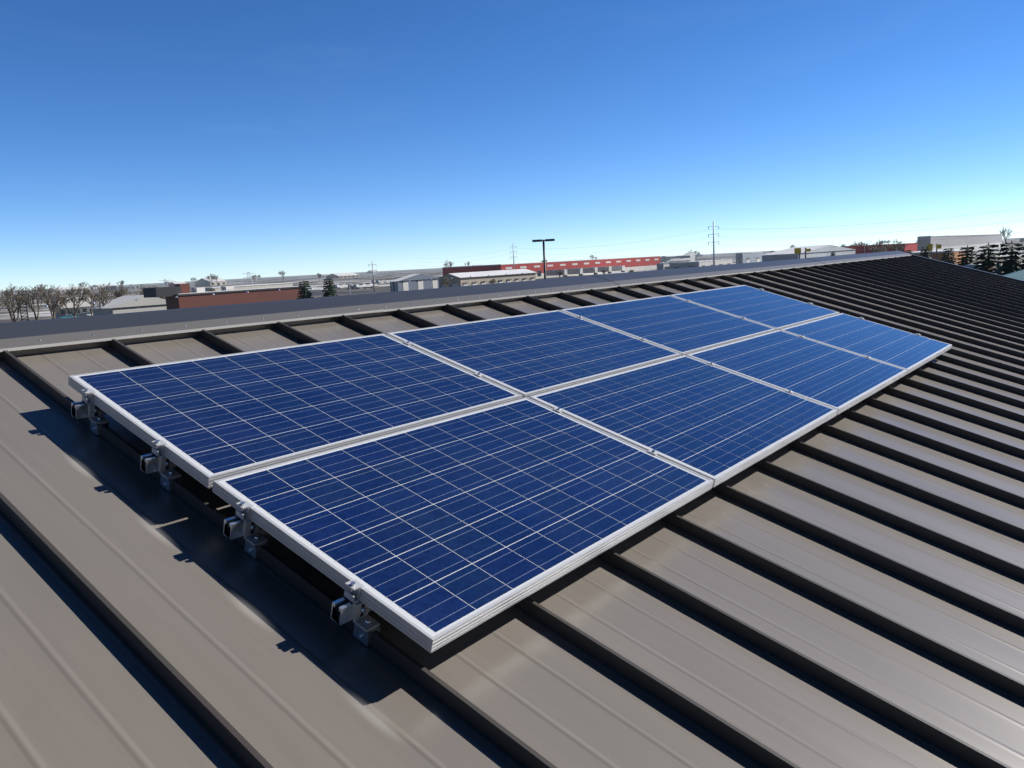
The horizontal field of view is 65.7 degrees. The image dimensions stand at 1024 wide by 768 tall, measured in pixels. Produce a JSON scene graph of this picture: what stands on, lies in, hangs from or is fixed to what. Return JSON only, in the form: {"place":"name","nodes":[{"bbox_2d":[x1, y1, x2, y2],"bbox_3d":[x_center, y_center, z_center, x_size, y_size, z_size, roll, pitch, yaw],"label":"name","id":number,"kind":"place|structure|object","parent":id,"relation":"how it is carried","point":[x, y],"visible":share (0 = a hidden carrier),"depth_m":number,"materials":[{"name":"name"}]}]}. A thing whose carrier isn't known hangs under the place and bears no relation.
{"place":"outdoors","nodes":[
{"label":"outdoors","id":0,"kind":"place"},
{"bbox_2d":[48,286,89,290],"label":"building","id":1,"kind":"structure","parent":0,"point":[67,288],"depth_m":1547.50,"materials":[{"name":"grey"}]},
{"bbox_2d":[91,284,110,286],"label":"building","id":2,"kind":"structure","parent":0,"point":[98,285],"depth_m":2292.18,"materials":[{"name":"grey"}]},
{"bbox_2d":[106,285,139,289],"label":"building","id":3,"kind":"structure","parent":0,"point":[131,286],"depth_m":1262.76,"materials":[{"name":"grey"}]},
{"bbox_2d":[168,282,184,286],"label":"building","id":4,"kind":"structure","parent":0,"point":[171,284],"depth_m":1180.55,"materials":[{"name":"grey"}]},
{"bbox_2d":[195,277,226,286],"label":"building","id":5,"kind":"structure","parent":0,"point":[205,281],"depth_m":1061.39,"materials":[{"name":"grey"}]},
{"bbox_2d":[318,274,329,277],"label":"building","id":6,"kind":"structure","parent":0,"point":[323,275],"depth_m":1638.61,"materials":[{"name":"grey"}]},
{"bbox_2d":[326,272,358,278],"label":"building","id":7,"kind":"structure","parent":0,"point":[341,275],"depth_m":1209.67,"materials":[{"name":"grey"}]},
{"bbox_2d":[334,283,354,288],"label":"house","id":8,"kind":"structure","parent":0,"point":[341,286],"depth_m":409.89,"materials":[{"name":"grey"}]},
{"bbox_2d":[347,282,377,288],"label":"parked cars","id":9,"kind":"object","parent":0,"point":[360,286],"depth_m":383.51,"materials":[{"name":"grey metal"}]},
{"bbox_2d":[389,274,438,291],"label":"blue grey building","id":10,"kind":"structure","parent":0,"point":[420,281],"depth_m":291.50,"materials":[{"name":"grey"}]},
{"bbox_2d":[0,238,1023,322],"bbox_3d":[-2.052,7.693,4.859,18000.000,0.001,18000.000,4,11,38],"label":"ground","id":11,"kind":"structure","parent":0,"point":[315,284],"depth_m":883.70,"materials":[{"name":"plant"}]},
{"bbox_2d":[0,297,9,309],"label":"bare tree","id":12,"kind":"object","parent":11,"relation":"on","point":[5,303],"visible":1,"depth_m":118.83,"materials":[{"name":"brown plant"}]},
{"bbox_2d":[0,284,31,321],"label":"bare tree","id":13,"kind":"object","parent":11,"relation":"on","point":[21,298],"visible":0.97,"depth_m":125.52,"materials":[{"name":"brown plant"}]},
{"bbox_2d":[18,291,28,320],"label":"lattice tower","id":14,"kind":"structure","parent":11,"relation":"on","point":[23,308],"depth_m":127.37,"materials":[{"name":"grey metal"}]},
{"bbox_2d":[18,284,47,319],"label":"bare tree","id":15,"kind":"object","parent":11,"relation":"on","point":[28,301],"visible":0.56,"depth_m":140.92,"materials":[{"name":"brown plant"}]},
{"bbox_2d":[34,283,69,318],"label":"bare tree","id":16,"kind":"object","parent":11,"relation":"on","point":[61,299],"visible":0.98,"depth_m":128.64,"materials":[{"name":"brown plant"}]},
{"bbox_2d":[59,315,78,317],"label":"car","id":17,"kind":"object","parent":11,"relation":"on","point":[66,316],"visible":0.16,"depth_m":195.93,"materials":[{"name":"teal metal"}]},
{"bbox_2d":[50,295,94,318],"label":"building","id":18,"kind":"structure","parent":11,"relation":"on","point":[84,306],"depth_m":210.22,"materials":[{"name":"grey"}]},
{"bbox_2d":[54,283,90,316],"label":"bare tree","id":19,"kind":"object","parent":11,"relation":"on","point":[71,292],"visible":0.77,"depth_m":161.23,"materials":[{"name":"brown plant"}]},
{"bbox_2d":[76,313,89,316],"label":"car","id":20,"kind":"object","parent":11,"relation":"on","point":[81,314],"visible":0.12,"depth_m":200.22,"materials":[{"name":"grey"}]},
{"bbox_2d":[76,286,100,315],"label":"bare tree","id":21,"kind":"object","parent":11,"relation":"on","point":[92,295],"visible":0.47,"depth_m":176.15,"materials":[{"name":"brown plant"}]},
{"bbox_2d":[89,282,116,309],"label":"bare tree","id":22,"kind":"object","parent":11,"relation":"on","point":[98,297],"visible":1,"depth_m":146.60,"materials":[{"name":"brown plant"}]},
{"bbox_2d":[113,284,131,298],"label":"bare tree","id":23,"kind":"object","parent":11,"relation":"on","point":[118,294],"visible":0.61,"depth_m":160.18,"materials":[{"name":"brown plant"}]},
{"bbox_2d":[89,295,166,315],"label":"building","id":24,"kind":"structure","parent":11,"relation":"on","point":[126,304],"depth_m":146.33,"materials":[{"name":"grey metal"}]},
{"bbox_2d":[122,284,148,295],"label":"bare tree","id":25,"kind":"object","parent":24,"relation":"on","point":[139,292],"visible":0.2,"depth_m":152.45,"materials":[{"name":"brown plant"}]},
{"bbox_2d":[206,274,214,283],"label":"tree","id":26,"kind":"object","parent":11,"relation":"on","point":[209,277],"visible":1,"depth_m":773.27,"materials":[{"name":"brown plant"}]},
{"bbox_2d":[143,283,305,309],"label":"brick building","id":27,"kind":"structure","parent":11,"relation":"on","point":[201,297],"depth_m":131.27,"materials":[{"name":"brown brick"}]},
{"bbox_2d":[191,283,292,291],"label":"long cream building","id":28,"kind":"structure","parent":11,"relation":"on","point":[239,287],"depth_m":351.31,"materials":[{"name":"grey"}]},
{"bbox_2d":[243,272,254,284],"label":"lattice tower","id":29,"kind":"structure","parent":11,"relation":"on","point":[247,273],"depth_m":752.16,"materials":[{"name":"grey metal"}]},
{"bbox_2d":[297,281,313,298],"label":"spruce","id":30,"kind":"object","parent":11,"relation":"on","point":[306,292],"visible":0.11,"depth_m":95.89,"materials":[{"name":"green plant"}]},
{"bbox_2d":[322,277,337,296],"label":"spruce","id":31,"kind":"object","parent":11,"relation":"on","point":[330,290],"visible":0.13,"depth_m":96.46,"materials":[{"name":"green plant"}]},
{"bbox_2d":[368,262,376,290],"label":"transmission pole","id":32,"kind":"object","parent":11,"relation":"on","point":[372,270],"visible":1,"depth_m":321.99,"materials":[{"name":"grey metal"}]},
{"bbox_2d":[371,279,392,283],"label":"parked cars","id":33,"kind":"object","parent":11,"relation":"on","point":[381,280],"depth_m":512.50,"materials":[{"name":"grey metal"}]},
{"bbox_2d":[442,278,451,286],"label":"bare tree","id":34,"kind":"object","parent":11,"relation":"on","point":[444,283],"visible":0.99,"depth_m":246.99,"materials":[{"name":"brown plant"}]},
{"bbox_2d":[438,269,536,287],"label":"building units","id":35,"kind":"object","parent":11,"relation":"on","point":[480,278],"visible":0.62,"depth_m":273.78,"materials":[{"name":"grey metal"}]},
{"bbox_2d":[510,246,516,268],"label":"transmission pole","id":36,"kind":"object","parent":11,"relation":"on","point":[513,256],"visible":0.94,"depth_m":361.22,"materials":[{"name":"grey metal"}]},
{"bbox_2d":[424,208,1021,266],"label":"power lines","id":37,"kind":"object","parent":36,"relation":"attached to","point":[777,237],"visible":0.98,"depth_m":214.48,"materials":[{"name":"silver metal"}]},
{"bbox_2d":[532,239,554,278],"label":"light pole","id":38,"kind":"object","parent":11,"relation":"on","point":[544,261],"visible":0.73,"depth_m":68.89,"materials":[{"name":"grey metal"}]},
{"bbox_2d":[656,252,694,269],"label":"angular building","id":39,"kind":"structure","parent":11,"relation":"on","point":[688,256],"depth_m":430.41,"materials":[{"name":"grey"}]},
{"bbox_2d":[708,221,718,264],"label":"transmission pole","id":40,"kind":"object","parent":11,"relation":"on","point":[713,234],"visible":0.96,"depth_m":238.74,"materials":[{"name":"grey metal"}]},
{"bbox_2d":[794,248,810,258],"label":"pylon sign","id":41,"kind":"object","parent":11,"relation":"on","point":[797,250],"visible":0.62,"depth_m":139.25,"materials":[{"name":"yellow"}]},
{"bbox_2d":[762,245,855,261],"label":"building","id":42,"kind":"structure","parent":11,"relation":"on","point":[816,251],"depth_m":264.97,"materials":[{"name":"grey"}]},
{"bbox_2d":[868,242,885,252],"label":"bare tree","id":43,"kind":"object","parent":11,"relation":"on","point":[874,249],"visible":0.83,"depth_m":287.21,"materials":[{"name":"brown plant"}]},
{"bbox_2d":[846,243,916,253],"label":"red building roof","id":44,"kind":"structure","parent":11,"relation":"on","point":[909,246],"depth_m":300.49,"materials":[{"name":"red"}]},
{"bbox_2d":[851,241,867,245],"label":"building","id":45,"kind":"structure","parent":44,"relation":"on","point":[859,244],"depth_m":307.47,"materials":[{"name":"white metal"}]},
{"bbox_2d":[882,241,905,251],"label":"bare tree","id":46,"kind":"object","parent":11,"relation":"on","point":[896,247],"visible":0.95,"depth_m":266.52,"materials":[{"name":"brown plant"}]},
{"bbox_2d":[919,246,931,258],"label":"spruce","id":47,"kind":"object","parent":11,"relation":"on","point":[924,254],"visible":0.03,"depth_m":122.56,"materials":[{"name":"green plant"}]},
{"bbox_2d":[927,244,940,259],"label":"pylon sign","id":48,"kind":"object","parent":11,"relation":"on","point":[930,246],"visible":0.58,"depth_m":165.90,"materials":[{"name":"yellow"}]},
{"bbox_2d":[941,247,956,263],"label":"spruce","id":49,"kind":"object","parent":11,"relation":"on","point":[948,258],"visible":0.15,"depth_m":103.81,"materials":[{"name":"green plant"}]},
{"bbox_2d":[956,245,976,265],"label":"spruce","id":50,"kind":"object","parent":11,"relation":"on","point":[968,257],"visible":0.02,"depth_m":66.83,"materials":[{"name":"green plant"}]},
{"bbox_2d":[973,242,1001,273],"bbox_3d":[32.726,-5.591,54.770,4.860,8.248,4.491,4,11,38],"label":"spruce","id":51,"kind":"object","parent":11,"relation":"on","point":[990,265],"visible":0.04,"depth_m":54.07,"materials":[{"name":"green plant"}]},
{"bbox_2d":[999,227,1014,247],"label":"tree","id":52,"kind":"object","parent":11,"relation":"on","point":[1005,232],"visible":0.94,"depth_m":434.68,"materials":[{"name":"grey plant"}]},
{"bbox_2d":[994,241,1023,274],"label":"spruce","id":53,"kind":"object","parent":11,"relation":"on","point":[1011,265],"visible":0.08,"depth_m":50.08,"materials":[{"name":"green plant"}]},
{"bbox_2d":[1002,269,1023,280],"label":"roof","id":54,"kind":"structure","parent":11,"relation":"on","point":[1019,274],"depth_m":36.13,"materials":[{"name":"green paint"}]},
{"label":"workshop walls","id":55,"kind":"object","parent":11,"relation":"on","visible":0},
{"bbox_2d":[0,265,1023,767],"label":"roof deck","id":56,"kind":"structure","parent":55,"relation":"on","point":[272,667],"depth_m":2.34,"materials":[{"name":"paint"}]},
{"bbox_2d":[71,401,106,418],"bbox_3d":[0.469,-0.406,5.579,0.040,0.052,6.784,24,23,33],"label":"rail","id":57,"kind":"object","parent":56,"relation":"on","point":[79,409],"visible":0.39,"depth_m":2.98,"materials":[{"name":"silver metal"}]},
{"bbox_2d":[68,333,522,488],"bbox_3d":[-0.843,0.030,3.466,0.994,0.041,1.652,24,23,34],"label":"solar panel","id":58,"kind":"object","parent":57,"relation":"on","point":[208,420],"visible":0.96,"depth_m":3.25,"materials":[{"name":"blue glass"}]},
{"bbox_2d":[81,288,763,403],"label":"panel clamps","id":59,"kind":"object","parent":57,"relation":"on","point":[88,398],"visible":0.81,"depth_m":2.99,"materials":[{"name":"silver metal"}]},
{"bbox_2d":[386,310,680,397],"bbox_3d":[0.195,-0.220,4.750,0.994,0.041,1.652,24,23,34],"label":"solar panel","id":60,"kind":"object","parent":57,"relation":"on","point":[527,355],"visible":0.81,"depth_m":4.60,"materials":[{"name":"blue glass"}]},
{"bbox_2d":[561,295,775,355],"bbox_3d":[1.234,-0.469,6.034,0.994,0.041,1.652,24,23,34],"label":"solar panel","id":61,"kind":"object","parent":57,"relation":"on","point":[679,325],"visible":0.81,"depth_m":5.91,"materials":[{"name":"blue glass"}]},
{"bbox_2d":[89,404,108,434],"bbox_3d":[0.493,-0.360,5.548,0.062,0.100,6.667,24,23,34],"label":"feet","id":62,"kind":"object","parent":56,"relation":"on","point":[97,419],"visible":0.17,"depth_m":3.00,"materials":[{"name":"silver metal"}]},
{"bbox_2d":[140,453,177,473],"bbox_3d":[0.862,-0.233,5.294,0.040,0.052,6.784,24,23,34],"label":"rail","id":63,"kind":"object","parent":56,"relation":"on","point":[150,462],"visible":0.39,"depth_m":2.69,"materials":[{"name":"silver metal"}]},
{"bbox_2d":[152,302,812,457],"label":"panel clamps","id":64,"kind":"object","parent":63,"relation":"on","point":[158,451],"visible":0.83,"depth_m":2.71,"materials":[{"name":"silver metal"}]},
{"bbox_2d":[159,457,180,490],"bbox_3d":[0.886,-0.188,5.263,0.062,0.100,6.667,24,23,34],"label":"feet","id":65,"kind":"object","parent":56,"relation":"on","point":[168,473],"visible":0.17,"depth_m":2.71,"materials":[{"name":"silver metal"}]},
{"bbox_2d":[223,516,261,539],"bbox_3d":[1.245,-0.064,5.017,0.040,0.052,6.784,24,23,33],"label":"rail","id":66,"kind":"object","parent":56,"relation":"on","point":[234,526],"visible":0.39,"depth_m":2.42,"materials":[{"name":"silver metal"}]},
{"bbox_2d":[212,397,713,652],"bbox_3d":[-0.067,0.371,2.905,0.994,0.041,1.652,24,23,34],"label":"solar panel","id":67,"kind":"object","parent":66,"relation":"on","point":[433,536],"visible":1,"depth_m":2.65,"materials":[{"name":"blue glass"}]},
{"bbox_2d":[236,317,863,520],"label":"panel clamps","id":68,"kind":"object","parent":66,"relation":"on","point":[245,507],"visible":0.81,"depth_m":2.43,"materials":[{"name":"silver metal"}]},
{"bbox_2d":[529,355,837,487],"bbox_3d":[0.971,0.122,4.189,0.994,0.041,1.652,24,23,34],"label":"solar panel","id":69,"kind":"object","parent":66,"relation":"on","point":[718,425],"visible":0.92,"depth_m":4.01,"materials":[{"name":"blue glass"}]},
{"bbox_2d":[687,330,907,414],"bbox_3d":[2.010,-0.127,5.473,0.994,0.041,1.652,24,23,34],"label":"solar panel","id":70,"kind":"object","parent":66,"relation":"on","point":[841,380],"visible":0.93,"depth_m":5.34,"materials":[{"name":"blue glass"}]},
{"bbox_2d":[780,313,951,374],"bbox_3d":[3.048,-0.377,6.756,0.994,0.041,1.652,24,23,34],"label":"solar panel","id":71,"kind":"object","parent":66,"relation":"on","point":[909,352],"visible":0.92,"depth_m":6.65,"materials":[{"name":"blue glass"}]},
{"bbox_2d":[244,520,267,558],"bbox_3d":[1.270,-0.019,4.986,0.062,0.100,6.667,24,23,34],"label":"feet","id":72,"kind":"object","parent":56,"relation":"on","point":[255,539],"visible":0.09,"depth_m":2.44,"materials":[{"name":"silver metal"}]},
{"bbox_2d":[330,597,371,624],"bbox_3d":[1.638,0.109,4.733,0.040,0.052,6.784,24,23,34],"label":"rail","id":73,"kind":"object","parent":56,"relation":"on","point":[342,610],"visible":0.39,"depth_m":2.13,"materials":[{"name":"silver metal"}]},
{"bbox_2d":[344,333,920,603],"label":"panel clamps","id":74,"kind":"object","parent":73,"relation":"on","point":[352,595],"visible":0.76,"depth_m":2.15,"materials":[{"name":"silver metal"}]},
{"bbox_2d":[353,602,379,645],"bbox_3d":[1.663,0.154,4.702,0.062,0.100,6.667,24,23,34],"label":"feet","id":75,"kind":"object","parent":56,"relation":"on","point":[366,625],"visible":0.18,"depth_m":2.15,"materials":[{"name":"silver metal"}]},
{"bbox_2d":[0,256,904,357],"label":"ridge closure","id":76,"kind":"object","parent":56,"relation":"on","point":[125,341],"visible":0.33,"depth_m":4.55,"materials":[{"name":"paint"}]},
{"bbox_2d":[0,251,911,351],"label":"ridge cap","id":77,"kind":"object","parent":76,"relation":"on","point":[20,335],"visible":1,"depth_m":4.94,"materials":[{"name":"paint"}]},
{"bbox_2d":[39,249,906,340],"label":"ridge cap screws","id":78,"kind":"object","parent":77,"relation":"on","point":[451,278],"visible":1,"depth_m":6.04,"materials":[{"name":"silver metal"}]},
{"bbox_2d":[0,256,1023,767],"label":"roof seams","id":79,"kind":"object","parent":56,"relation":"on","point":[994,292],"visible":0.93,"depth_m":3.26,"materials":[{"name":"paint"}]},
{"bbox_2d":[670,285,839,330],"bbox_3d":[2.272,-0.718,7.318,0.994,0.041,1.652,24,23,34],"label":"solar panel","id":80,"kind":"object","parent":56,"relation":"on","point":[770,309],"visible":0.85,"depth_m":7.22,"materials":[{"name":"blue glass"}]},
{"bbox_2d":[910,254,1023,283],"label":"rake trim","id":81,"kind":"structure","parent":56,"relation":"attached to","point":[970,269],"depth_m":15.95,"materials":[{"name":"paint"}]},
{"bbox_2d":[0,0,1023,290],"label":"sky","id":82,"kind":"structure","parent":0,"point":[142,141],"materials":[{"name":"blue"}]},
{"bbox_2d":[442,256,660,278],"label":"red warehouse","id":83,"kind":"structure","parent":0,"point":[574,267],"depth_m":420.41,"materials":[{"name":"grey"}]},
{"bbox_2d":[660,255,676,262],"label":"building","id":84,"kind":"structure","parent":0,"point":[662,259],"depth_m":890.15,"materials":[{"name":"grey"}]},
{"bbox_2d":[669,259,732,268],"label":"building","id":85,"kind":"structure","parent":0,"point":[674,265],"depth_m":412.55,"materials":[{"name":"grey"}]},
{"bbox_2d":[735,252,762,263],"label":"blue building","id":86,"kind":"structure","parent":0,"point":[752,256],"depth_m":453.11,"materials":[{"name":"grey"}]},
{"bbox_2d":[911,249,968,264],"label":"orange building","id":87,"kind":"structure","parent":0,"point":[940,254],"depth_m":186.31,"materials":[{"name":"grey"}]},
{"bbox_2d":[917,234,1001,259],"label":"building","id":88,"kind":"structure","parent":0,"point":[959,242],"depth_m":304.35,"materials":[{"name":"grey"}]},
{"bbox_2d":[964,263,986,267],"bbox_3d":[37.619,-6.663,64.739,2.469,6.293,2.469,4,11,38],"label":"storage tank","id":89,"kind":"object","parent":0,"point":[972,265],"visible":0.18,"depth_m":63.83,"materials":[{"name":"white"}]}
]}

